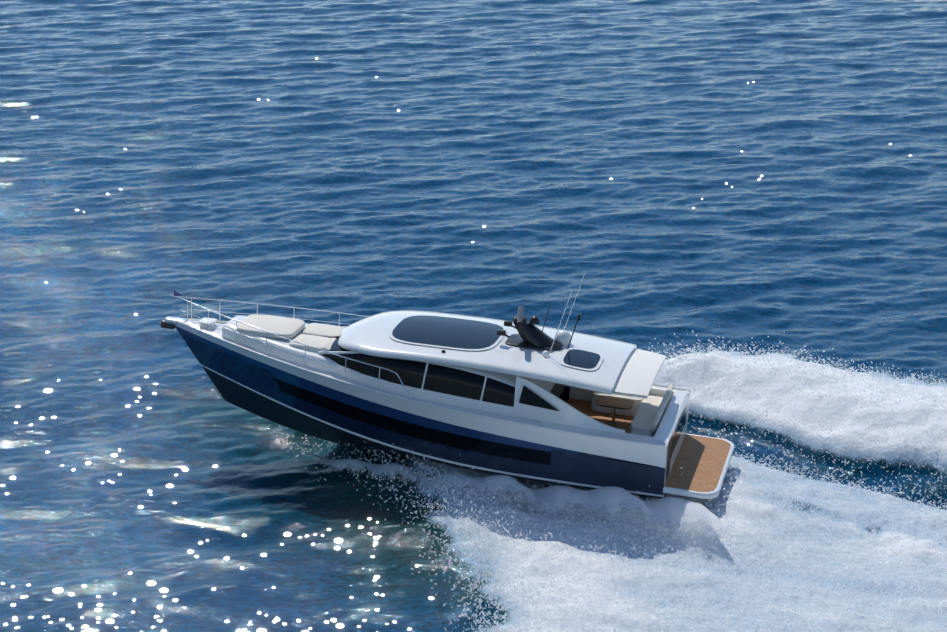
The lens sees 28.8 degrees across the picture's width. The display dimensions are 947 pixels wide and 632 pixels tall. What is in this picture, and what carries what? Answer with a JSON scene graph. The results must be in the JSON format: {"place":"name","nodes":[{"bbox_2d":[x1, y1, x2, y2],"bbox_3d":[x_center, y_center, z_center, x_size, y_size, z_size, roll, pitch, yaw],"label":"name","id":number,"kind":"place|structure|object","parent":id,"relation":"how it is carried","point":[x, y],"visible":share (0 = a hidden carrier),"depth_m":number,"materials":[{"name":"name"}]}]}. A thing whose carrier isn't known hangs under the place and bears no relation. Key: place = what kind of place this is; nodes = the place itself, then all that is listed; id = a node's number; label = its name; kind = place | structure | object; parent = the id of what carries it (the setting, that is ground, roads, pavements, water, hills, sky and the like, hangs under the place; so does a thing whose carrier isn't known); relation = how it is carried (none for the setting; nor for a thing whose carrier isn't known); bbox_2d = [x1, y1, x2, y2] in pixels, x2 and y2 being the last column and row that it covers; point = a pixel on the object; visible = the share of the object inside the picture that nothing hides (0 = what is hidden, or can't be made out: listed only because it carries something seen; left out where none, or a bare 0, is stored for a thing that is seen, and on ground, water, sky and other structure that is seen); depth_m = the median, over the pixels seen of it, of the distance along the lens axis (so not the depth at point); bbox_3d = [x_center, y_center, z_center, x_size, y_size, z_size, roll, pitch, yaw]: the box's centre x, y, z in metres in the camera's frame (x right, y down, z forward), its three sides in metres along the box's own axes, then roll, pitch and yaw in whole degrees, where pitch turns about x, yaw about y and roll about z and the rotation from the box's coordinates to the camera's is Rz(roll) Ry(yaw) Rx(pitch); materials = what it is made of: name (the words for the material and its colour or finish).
{"place":"outdoors","nodes":[
{"label":"outdoors","id":0,"kind":"place"},
{"bbox_2d":[0,0,946,631],"bbox_3d":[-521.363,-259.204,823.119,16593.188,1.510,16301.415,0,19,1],"label":"sea water","id":1,"kind":"structure","parent":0,"point":[766,180],"depth_m":77.48,"materials":[{"name":"liquid"}]},
{"bbox_2d":[161,271,733,498],"bbox_3d":[-1.118,1.473,56.126,18.125,6.492,4.870,8,20,13],"label":"motor yacht","id":2,"kind":"object","parent":1,"relation":"on","point":[521,396],"visible":0.98,"depth_m":54.70,"materials":[{"name":"blue"}]},
{"bbox_2d":[1,58,910,631],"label":"sun glints","id":3,"kind":"object","parent":1,"relation":"on","point":[59,590],"visible":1,"depth_m":49.60,"materials":[{"name":"liquid"}]},
{"bbox_2d":[303,449,730,549],"bbox_3d":[0.849,5.223,53.822,15.444,1.216,2.868,8,20,21],"label":"bow wave spray","id":4,"kind":"object","parent":1,"relation":"on","point":[669,511],"visible":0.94,"depth_m":52.96,"materials":[{"name":"white liquid"}]},
{"bbox_2d":[268,326,946,631],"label":"spray flecks","id":5,"kind":"object","parent":1,"relation":"on","point":[538,592],"visible":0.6,"depth_m":51.29,"materials":[{"name":"white liquid"}]}
]}

